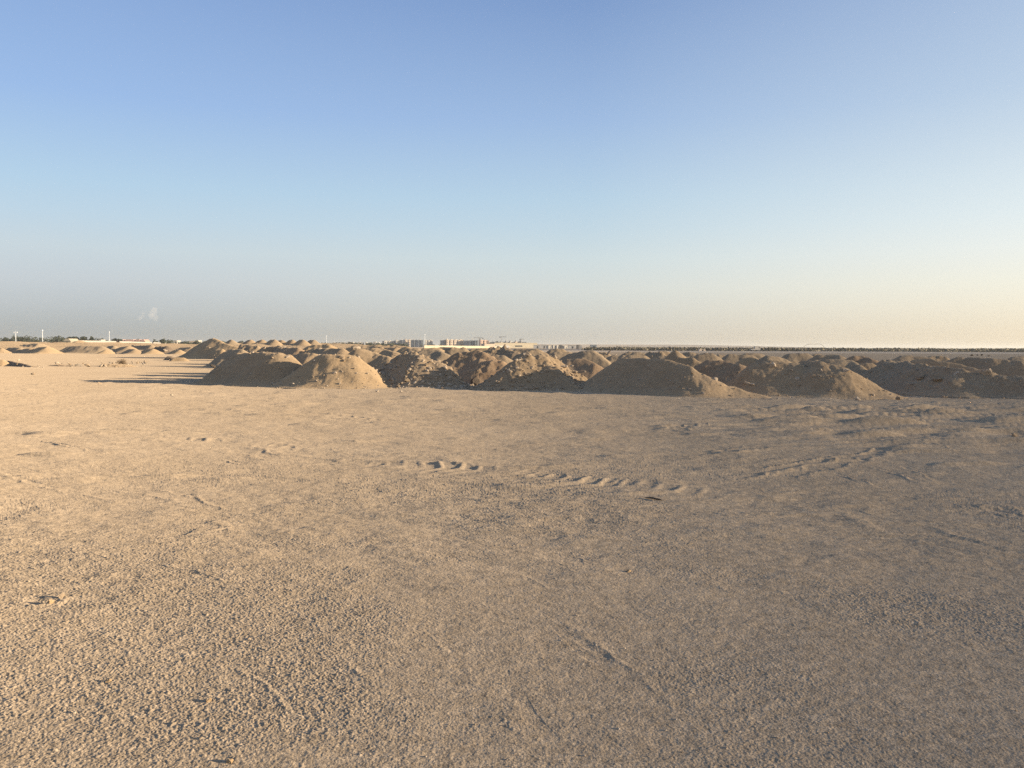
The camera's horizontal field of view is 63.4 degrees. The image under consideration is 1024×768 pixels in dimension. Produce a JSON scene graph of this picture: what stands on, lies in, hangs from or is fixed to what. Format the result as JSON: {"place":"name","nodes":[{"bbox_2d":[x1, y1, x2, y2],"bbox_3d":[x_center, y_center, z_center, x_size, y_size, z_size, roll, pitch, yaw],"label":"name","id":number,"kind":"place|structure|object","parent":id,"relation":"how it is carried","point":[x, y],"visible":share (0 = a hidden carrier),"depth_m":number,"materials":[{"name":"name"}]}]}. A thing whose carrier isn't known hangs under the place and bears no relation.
{"place":"outdoors","nodes":[
{"label":"outdoors","id":0,"kind":"place"},
{"bbox_2d":[0,341,422,350],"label":"terrain","id":1,"kind":"structure","parent":0,"point":[58,346],"depth_m":203.56,"materials":[{"name":"sand"}]},
{"bbox_2d":[20,343,49,346],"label":"sand mound","id":2,"kind":"object","parent":1,"relation":"on","point":[34,345],"visible":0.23,"depth_m":193.70,"materials":[{"name":"sand"}]},
{"bbox_2d":[132,345,154,349],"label":"sand mound","id":3,"kind":"object","parent":1,"relation":"on","point":[141,347],"visible":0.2,"depth_m":190.46,"materials":[{"name":"sand"}]},
{"bbox_2d":[176,347,192,351],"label":"sand mound","id":4,"kind":"object","parent":1,"relation":"on","point":[185,349],"visible":0.19,"depth_m":168.31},
{"bbox_2d":[225,340,239,344],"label":"sand mound","id":5,"kind":"object","parent":1,"relation":"on","point":[231,342],"visible":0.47,"depth_m":202.94,"materials":[{"name":"sand"}]},
{"bbox_2d":[242,340,256,343],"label":"sand mound","id":6,"kind":"object","parent":1,"relation":"on","point":[249,342],"visible":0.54,"depth_m":206.03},
{"bbox_2d":[265,339,282,345],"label":"sand mound","id":7,"kind":"object","parent":1,"relation":"on","point":[274,342],"visible":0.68,"depth_m":202.69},
{"bbox_2d":[293,340,310,345],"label":"sand mound","id":8,"kind":"object","parent":1,"relation":"on","point":[301,343],"visible":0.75,"depth_m":202.80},
{"bbox_2d":[308,340,321,344],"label":"sand mound","id":9,"kind":"object","parent":1,"relation":"on","point":[313,342],"visible":0.45,"depth_m":206.04,"materials":[{"name":"sand"}]},
{"bbox_2d":[382,340,394,344],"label":"apartment block","id":10,"kind":"structure","parent":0,"point":[388,342],"depth_m":1492.24,"materials":[{"name":"white paint"}]},
{"bbox_2d":[403,338,409,346],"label":"apartment block","id":11,"kind":"structure","parent":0,"point":[407,341],"depth_m":1491.99,"materials":[{"name":"white paint"}]},
{"bbox_2d":[410,339,423,346],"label":"apartment block","id":12,"kind":"structure","parent":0,"point":[416,343],"depth_m":1471.14,"materials":[{"name":"grey concrete"}]},
{"bbox_2d":[424,339,432,344],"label":"apartment block","id":13,"kind":"structure","parent":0,"point":[428,342],"depth_m":1492.06,"materials":[{"name":"grey concrete"}]},
{"bbox_2d":[445,339,463,345],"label":"apartment block","id":14,"kind":"structure","parent":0,"point":[455,342],"depth_m":1490.66,"materials":[{"name":"white paint"}]},
{"bbox_2d":[464,339,469,345],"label":"apartment block","id":15,"kind":"structure","parent":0,"point":[466,342],"depth_m":1491.18,"materials":[{"name":"grey concrete"}]},
{"bbox_2d":[470,338,478,345],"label":"dark building","id":16,"kind":"structure","parent":0,"point":[473,342],"depth_m":1041.72,"materials":[{"name":"grey concrete"}]},
{"bbox_2d":[478,339,487,345],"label":"apartment block","id":17,"kind":"structure","parent":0,"point":[480,341],"depth_m":1484.74,"materials":[{"name":"white paint"}]},
{"bbox_2d":[0,347,1023,767],"bbox_3d":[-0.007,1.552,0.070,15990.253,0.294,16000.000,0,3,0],"label":"ground","id":18,"kind":"structure","parent":0,"point":[116,457],"depth_m":5.87,"materials":[{"name":"sand"}]},
{"bbox_2d":[0,360,9,365],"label":"sand mound","id":19,"kind":"object","parent":18,"relation":"on","point":[4,363],"visible":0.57,"depth_m":62.25,"materials":[{"name":"sand"}]},
{"bbox_2d":[0,348,11,352],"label":"sand mound","id":20,"kind":"object","parent":18,"relation":"on","point":[2,350],"visible":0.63,"depth_m":154.75,"materials":[{"name":"sand"}]},
{"bbox_2d":[5,347,23,352],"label":"sand mound","id":21,"kind":"object","parent":18,"relation":"on","point":[14,349],"visible":0.44,"depth_m":158.98,"materials":[{"name":"sand"}]},
{"bbox_2d":[17,348,33,352],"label":"sand mound","id":22,"kind":"object","parent":18,"relation":"on","point":[28,350],"visible":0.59,"depth_m":154.83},
{"bbox_2d":[0,361,58,367],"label":"sand mound","id":23,"kind":"object","parent":18,"relation":"on","point":[16,364],"visible":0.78,"depth_m":61.52,"materials":[{"name":"sand"}]},
{"bbox_2d":[27,347,66,353],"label":"sand mound","id":24,"kind":"object","parent":18,"relation":"on","point":[44,350],"visible":0.94,"depth_m":152.29,"materials":[{"name":"sand"}]},
{"bbox_2d":[64,339,77,342],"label":"house","id":25,"kind":"structure","parent":18,"relation":"on","point":[69,340],"depth_m":425.52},
{"bbox_2d":[60,346,113,353],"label":"sand mound","id":26,"kind":"object","parent":18,"relation":"on","point":[85,349],"visible":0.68,"depth_m":160.01,"materials":[{"name":"sand"}]},
{"bbox_2d":[80,340,115,341],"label":"boundary wall","id":27,"kind":"structure","parent":18,"relation":"on","point":[96,341],"depth_m":453.10,"materials":[{"name":"white paint"}]},
{"bbox_2d":[96,349,116,353],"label":"sand mound","id":28,"kind":"object","parent":18,"relation":"on","point":[106,351],"visible":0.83,"depth_m":151.94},
{"bbox_2d":[106,346,118,349],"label":"sand mound","id":29,"kind":"object","parent":18,"relation":"on","point":[112,347],"visible":0.16,"depth_m":166.02,"materials":[{"name":"sand"}]},
{"bbox_2d":[98,364,142,366],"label":"sand mound","id":30,"kind":"object","parent":18,"relation":"on","point":[120,365],"visible":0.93,"depth_m":63.02,"materials":[{"name":"sand"}]},
{"bbox_2d":[116,358,127,363],"bbox_3d":[-30.631,-1.742,65.028,0.923,0.623,0.890,0,3,0],"label":"dry bush","id":31,"kind":"object","parent":18,"relation":"on","point":[121,362],"visible":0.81,"depth_m":64.95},
{"bbox_2d":[113,346,139,353],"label":"sand mound","id":32,"kind":"object","parent":18,"relation":"on","point":[120,350],"visible":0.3,"depth_m":160.60,"materials":[{"name":"sand"}]},
{"bbox_2d":[119,349,142,353],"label":"sand mound","id":33,"kind":"object","parent":18,"relation":"on","point":[132,351],"visible":0.79,"depth_m":151.72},
{"bbox_2d":[119,341,165,343],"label":"boundary wall","id":34,"kind":"structure","parent":18,"relation":"on","point":[137,342],"depth_m":560.03,"materials":[{"name":"white paint"}]},
{"bbox_2d":[142,349,164,353],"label":"sand mound","id":35,"kind":"object","parent":18,"relation":"on","point":[150,351],"visible":0.76,"depth_m":151.65,"materials":[{"name":"sand"}]},
{"bbox_2d":[153,346,173,353],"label":"sand mound","id":36,"kind":"object","parent":18,"relation":"on","point":[161,348],"visible":0.4,"depth_m":161.98,"materials":[{"name":"sand"}]},
{"bbox_2d":[166,350,185,353],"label":"sand mound","id":37,"kind":"object","parent":18,"relation":"on","point":[177,352],"visible":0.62,"depth_m":151.83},
{"bbox_2d":[169,358,188,361],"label":"sand mound","id":38,"kind":"object","parent":18,"relation":"on","point":[179,359],"visible":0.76,"depth_m":84.68,"materials":[{"name":"sand"}]},
{"bbox_2d":[0,335,406,345],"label":"tree belt","id":39,"kind":"object","parent":18,"relation":"on","point":[51,339],"visible":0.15,"depth_m":688.27,"materials":[{"name":"green plant"}]},
{"bbox_2d":[175,338,237,358],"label":"sand mound","id":40,"kind":"object","parent":18,"relation":"on","point":[202,350],"visible":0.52,"depth_m":101.62,"materials":[{"name":"sand"}]},
{"bbox_2d":[207,349,224,358],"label":"sand mound","id":41,"kind":"object","parent":18,"relation":"on","point":[214,354],"visible":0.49,"depth_m":98.78,"materials":[{"name":"sand"}]},
{"bbox_2d":[202,349,247,366],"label":"sand mound","id":42,"kind":"object","parent":18,"relation":"on","point":[218,360],"visible":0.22,"depth_m":63.31,"materials":[{"name":"sand"}]},
{"bbox_2d":[183,352,301,386],"bbox_3d":[-11.429,-0.730,37.007,6.055,1.449,9.291,-1,3,-21],"label":"sand mound","id":43,"kind":"object","parent":18,"relation":"on","point":[261,369],"visible":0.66,"depth_m":34.64,"materials":[{"name":"sand"}]},
{"bbox_2d":[238,344,260,352],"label":"sand mound","id":44,"kind":"object","parent":18,"relation":"on","point":[249,348],"visible":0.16,"depth_m":87.40,"materials":[{"name":"sand"}]},
{"bbox_2d":[257,345,289,352],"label":"sand mound","id":45,"kind":"object","parent":18,"relation":"on","point":[279,349],"visible":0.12,"depth_m":71.57,"materials":[{"name":"sand"}]},
{"bbox_2d":[281,347,307,355],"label":"sand mound","id":46,"kind":"object","parent":18,"relation":"on","point":[292,351],"visible":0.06,"depth_m":59.24,"materials":[{"name":"sand"}]},
{"bbox_2d":[293,353,317,364],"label":"sand mound","id":47,"kind":"object","parent":18,"relation":"on","point":[302,358],"visible":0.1,"depth_m":45.40,"materials":[{"name":"sand"}]},
{"bbox_2d":[311,348,328,353],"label":"sand mound","id":48,"kind":"object","parent":18,"relation":"on","point":[317,351],"visible":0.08,"depth_m":58.48,"materials":[{"name":"sand"}]},
{"bbox_2d":[303,344,337,352],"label":"sand mound","id":49,"kind":"object","parent":18,"relation":"on","point":[309,349],"visible":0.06,"depth_m":75.38,"materials":[{"name":"sand"}]},
{"bbox_2d":[257,354,389,388],"bbox_3d":[-7.279,-0.542,33.892,5.815,1.388,4.634,0,3,0],"label":"sand mound","id":50,"kind":"object","parent":18,"relation":"on","point":[327,371],"visible":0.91,"depth_m":32.83,"materials":[{"name":"sand"}]},
{"bbox_2d":[321,348,349,354],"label":"sand mound","id":51,"kind":"object","parent":18,"relation":"on","point":[341,351],"visible":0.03,"depth_m":53.37,"materials":[{"name":"sand"}]},
{"bbox_2d":[348,349,392,368],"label":"sand mound","id":52,"kind":"object","parent":18,"relation":"on","point":[375,360],"visible":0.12,"depth_m":40.17,"materials":[{"name":"sand"}]},
{"bbox_2d":[351,345,406,348],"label":"sand mound","id":53,"kind":"object","parent":18,"relation":"on","point":[368,346],"visible":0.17,"depth_m":119.39,"materials":[{"name":"sand"}]},
{"bbox_2d":[366,348,399,357],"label":"sand mound","id":54,"kind":"object","parent":18,"relation":"on","point":[389,353],"visible":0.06,"depth_m":46.35,"materials":[{"name":"sand"}]},
{"bbox_2d":[384,347,399,351],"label":"sand mound","id":55,"kind":"object","parent":18,"relation":"on","point":[395,349],"visible":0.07,"depth_m":79.39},
{"bbox_2d":[396,347,409,352],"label":"sand mound","id":56,"kind":"object","parent":18,"relation":"on","point":[401,350],"visible":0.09,"depth_m":69.21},
{"bbox_2d":[400,348,420,353],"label":"sand mound","id":57,"kind":"object","parent":18,"relation":"on","point":[413,350],"visible":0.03,"depth_m":51.78,"materials":[{"name":"sand"}]},
{"bbox_2d":[378,351,474,388],"bbox_3d":[-4.104,-0.611,34.511,6.170,1.516,4.526,3,4,43],"label":"sand mound","id":58,"kind":"object","parent":18,"relation":"on","point":[406,369],"visible":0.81,"depth_m":33.40,"materials":[{"name":"soil"}]},
{"bbox_2d":[417,349,450,361],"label":"sand mound","id":59,"kind":"object","parent":18,"relation":"on","point":[437,354],"visible":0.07,"depth_m":41.64,"materials":[{"name":"sand"}]},
{"bbox_2d":[445,347,469,354],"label":"sand mound","id":60,"kind":"object","parent":18,"relation":"on","point":[451,351],"visible":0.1,"depth_m":47.60,"materials":[{"name":"sand"}]},
{"bbox_2d":[424,345,501,347],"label":"boundary wall","id":61,"kind":"structure","parent":18,"relation":"on","point":[431,346],"depth_m":734.19,"materials":[{"name":"concrete"}]},
{"bbox_2d":[441,350,506,384],"bbox_3d":[-1.622,-0.823,38.955,5.083,1.543,7.217,-1,3,-20],"label":"sand mound","id":62,"kind":"object","parent":18,"relation":"on","point":[481,366],"visible":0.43,"depth_m":37.29,"materials":[{"name":"sand"}]},
{"bbox_2d":[470,377,479,383],"bbox_3d":[-1.590,-0.125,36.122,0.411,0.318,0.565,2,3,30],"label":"rock","id":63,"kind":"object","parent":18,"relation":"on","point":[474,380],"visible":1,"depth_m":36.06,"materials":[{"name":"stone"}]},
{"bbox_2d":[468,348,487,351],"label":"sand mound","id":64,"kind":"object","parent":18,"relation":"on","point":[480,349],"visible":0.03,"depth_m":53.70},
{"bbox_2d":[481,344,494,347],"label":"warehouse","id":65,"kind":"structure","parent":18,"relation":"on","point":[491,345],"depth_m":894.00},
{"bbox_2d":[483,344,519,358],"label":"sand mound","id":66,"kind":"object","parent":18,"relation":"on","point":[505,351],"visible":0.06,"depth_m":45.47,"materials":[{"name":"sand"}]},
{"bbox_2d":[491,355,512,363],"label":"sand mound","id":67,"kind":"object","parent":18,"relation":"on","point":[504,358],"visible":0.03,"depth_m":39.88,"materials":[{"name":"sand"}]},
{"bbox_2d":[464,353,587,391],"bbox_3d":[1.208,-0.483,32.653,6.257,1.462,5.410,0,3,0],"label":"sand mound","id":68,"kind":"object","parent":18,"relation":"on","point":[530,372],"visible":0.77,"depth_m":31.67,"materials":[{"name":"soil"}]},
{"bbox_2d":[511,350,541,360],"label":"sand mound","id":69,"kind":"object","parent":18,"relation":"on","point":[532,352],"visible":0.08,"depth_m":42.26,"materials":[{"name":"sand"}]},
{"bbox_2d":[513,348,544,353],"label":"sand mound","id":70,"kind":"object","parent":18,"relation":"on","point":[522,350],"visible":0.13,"depth_m":91.55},
{"bbox_2d":[546,349,566,354],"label":"sand mound","id":71,"kind":"object","parent":18,"relation":"on","point":[551,351],"visible":0.09,"depth_m":77.61,"materials":[{"name":"sand"}]},
{"bbox_2d":[550,351,570,359],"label":"sand mound","id":72,"kind":"object","parent":18,"relation":"on","point":[559,355],"visible":0.09,"depth_m":48.58,"materials":[{"name":"sand"}]},
{"bbox_2d":[562,359,603,378],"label":"sand mound","id":73,"kind":"object","parent":18,"relation":"on","point":[587,369],"visible":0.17,"depth_m":36.49,"materials":[{"name":"sand"}]},
{"bbox_2d":[559,350,610,367],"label":"sand mound","id":74,"kind":"object","parent":18,"relation":"on","point":[597,358],"visible":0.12,"depth_m":41.41,"materials":[{"name":"sand"}]},
{"bbox_2d":[599,352,611,357],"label":"sand mound","id":75,"kind":"object","parent":18,"relation":"on","point":[604,354],"visible":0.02,"depth_m":52.71,"materials":[{"name":"sand"}]},
{"bbox_2d":[606,355,624,362],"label":"sand mound","id":76,"kind":"object","parent":18,"relation":"on","point":[612,358],"visible":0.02,"depth_m":43.78,"materials":[{"name":"sand"}]},
{"bbox_2d":[624,355,649,358],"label":"sand mound","id":77,"kind":"object","parent":18,"relation":"on","point":[635,356],"visible":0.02,"depth_m":37.84,"materials":[{"name":"sand"}]},
{"bbox_2d":[630,352,644,354],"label":"sand mound","id":78,"kind":"object","parent":18,"relation":"on","point":[637,353],"visible":0.07,"depth_m":67.66,"materials":[{"name":"sand"}]},
{"bbox_2d":[645,351,665,358],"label":"sand mound","id":79,"kind":"object","parent":18,"relation":"on","point":[656,355],"visible":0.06,"depth_m":45.28,"materials":[{"name":"sand"}]},
{"bbox_2d":[579,358,778,398],"bbox_3d":[5.335,-0.267,29.772,4.906,1.318,8.731,-2,3,-38],"label":"sand mound","id":80,"kind":"object","parent":18,"relation":"on","point":[662,377],"visible":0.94,"depth_m":28.74,"materials":[{"name":"soil"}]},
{"bbox_2d":[665,350,700,367],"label":"sand mound","id":81,"kind":"object","parent":18,"relation":"on","point":[676,356],"visible":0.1,"depth_m":41.38,"materials":[{"name":"sand"}]},
{"bbox_2d":[683,352,697,357],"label":"sand mound","id":82,"kind":"object","parent":18,"relation":"on","point":[689,354],"visible":0.07,"depth_m":61.70,"materials":[{"name":"sand"}]},
{"bbox_2d":[693,353,722,362],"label":"sand mound","id":83,"kind":"object","parent":18,"relation":"on","point":[703,357],"visible":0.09,"depth_m":43.65,"materials":[{"name":"sand"}]},
{"bbox_2d":[694,360,745,383],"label":"sand mound","id":84,"kind":"object","parent":18,"relation":"on","point":[724,372],"visible":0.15,"depth_m":33.76,"materials":[{"name":"sand"}]},
{"bbox_2d":[721,354,758,363],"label":"sand mound","id":85,"kind":"object","parent":18,"relation":"on","point":[733,358],"visible":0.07,"depth_m":46.58,"materials":[{"name":"sand"}]},
{"bbox_2d":[735,357,757,366],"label":"sand mound","id":86,"kind":"object","parent":18,"relation":"on","point":[746,362],"visible":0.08,"depth_m":38.09,"materials":[{"name":"sand"}]},
{"bbox_2d":[742,353,764,358],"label":"sand mound","id":87,"kind":"object","parent":18,"relation":"on","point":[758,355],"visible":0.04,"depth_m":59.71,"materials":[{"name":"sand"}]},
{"bbox_2d":[756,356,791,362],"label":"sand mound","id":88,"kind":"object","parent":18,"relation":"on","point":[768,358],"visible":0.1,"depth_m":37.64,"materials":[{"name":"sand"}]},
{"bbox_2d":[781,353,813,362],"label":"sand mound","id":89,"kind":"object","parent":18,"relation":"on","point":[795,358],"visible":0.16,"depth_m":57.51,"materials":[{"name":"sand"}]},
{"bbox_2d":[725,360,910,399],"bbox_3d":[10.150,-0.194,29.122,6.934,1.274,5.328,0,3,0],"label":"sand mound","id":90,"kind":"object","parent":18,"relation":"on","point":[779,381],"visible":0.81,"depth_m":28.17,"materials":[{"name":"sand"}]},
{"bbox_2d":[807,354,846,360],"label":"sand mound","id":91,"kind":"object","parent":18,"relation":"on","point":[820,357],"visible":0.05,"depth_m":45.66,"materials":[{"name":"sand"}]},
{"bbox_2d":[813,359,866,374],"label":"sand mound","id":92,"kind":"object","parent":18,"relation":"on","point":[854,366],"visible":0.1,"depth_m":34.97,"materials":[{"name":"sand"}]},
{"bbox_2d":[845,356,878,363],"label":"sand mound","id":93,"kind":"object","parent":18,"relation":"on","point":[860,359],"visible":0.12,"depth_m":41.62,"materials":[{"name":"sand"}]},
{"bbox_2d":[858,363,875,369],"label":"sand mound","id":94,"kind":"object","parent":18,"relation":"on","point":[868,366],"visible":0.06,"depth_m":34.71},
{"bbox_2d":[875,360,903,365],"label":"sand mound","id":95,"kind":"object","parent":18,"relation":"on","point":[881,361],"visible":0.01,"depth_m":36.31,"materials":[{"name":"sand"}]},
{"bbox_2d":[892,355,934,361],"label":"sand mound","id":96,"kind":"object","parent":18,"relation":"on","point":[909,358],"visible":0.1,"depth_m":43.70,"materials":[{"name":"brown soil"}]},
{"bbox_2d":[928,356,949,360],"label":"sand mound","id":97,"kind":"object","parent":18,"relation":"on","point":[940,358],"visible":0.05,"depth_m":46.73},
{"bbox_2d":[860,360,1023,399],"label":"sand mound","id":98,"kind":"object","parent":18,"relation":"on","point":[897,378],"visible":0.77,"depth_m":29.25,"materials":[{"name":"grey soil"}]},
{"bbox_2d":[978,368,991,375],"bbox_3d":[16.561,-0.377,28.964,0.397,0.346,0.417,0,3,0],"label":"rock","id":99,"kind":"object","parent":98,"relation":"on","point":[986,371],"visible":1,"depth_m":28.86,"materials":[{"name":"stone"}]},
{"bbox_2d":[910,359,997,374],"bbox_3d":[16.977,-0.344,32.686,4.887,1.311,6.515,-1,3,-32],"label":"sand mound","id":100,"kind":"object","parent":18,"relation":"on","point":[930,362],"visible":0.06,"depth_m":32.58,"materials":[{"name":"sand"}]},
{"bbox_2d":[945,356,1023,375],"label":"sand mound","id":101,"kind":"object","parent":18,"relation":"on","point":[1004,367],"visible":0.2,"depth_m":36.04,"materials":[{"name":"sand"}]},
{"bbox_2d":[1007,356,1023,360],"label":"sand mound","id":102,"kind":"object","parent":18,"relation":"on","point":[1019,358],"visible":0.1,"depth_m":44.68,"materials":[{"name":"sand"}]},
{"bbox_2d":[487,343,536,347],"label":"warehouse","id":103,"kind":"structure","parent":0,"point":[519,345],"depth_m":985.57,"materials":[{"name":"grey concrete"}]},
{"bbox_2d":[0,0,1023,348],"label":"sky","id":104,"kind":"structure","parent":0,"point":[775,173],"materials":[{"name":"blue"}]},
{"bbox_2d":[1,451,1023,767],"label":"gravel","id":105,"kind":"structure","parent":0,"point":[535,627],"depth_m":4.41,"materials":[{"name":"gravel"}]},
{"bbox_2d":[537,344,811,347],"bbox_3d":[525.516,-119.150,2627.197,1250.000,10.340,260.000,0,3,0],"label":"hill","id":106,"kind":"structure","parent":0,"point":[656,346],"depth_m":2524.89,"materials":[{"name":"sand"}]},
{"bbox_2d":[468,349,912,351],"bbox_3d":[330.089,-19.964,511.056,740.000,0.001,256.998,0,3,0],"label":"verge","id":107,"kind":"structure","parent":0,"point":[664,350],"depth_m":405.04,"materials":[{"name":"sand"}]},
{"bbox_2d":[581,346,1023,351],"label":"scrub","id":108,"kind":"object","parent":107,"relation":"on","point":[895,349],"visible":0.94,"depth_m":401.95,"materials":[{"name":"green plant"}]},
{"bbox_2d":[541,350,1023,353],"bbox_3d":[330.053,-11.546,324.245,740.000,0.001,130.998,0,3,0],"label":"road","id":109,"kind":"structure","parent":0,"point":[814,352],"depth_m":314.13,"materials":[{"name":"asphalt"}]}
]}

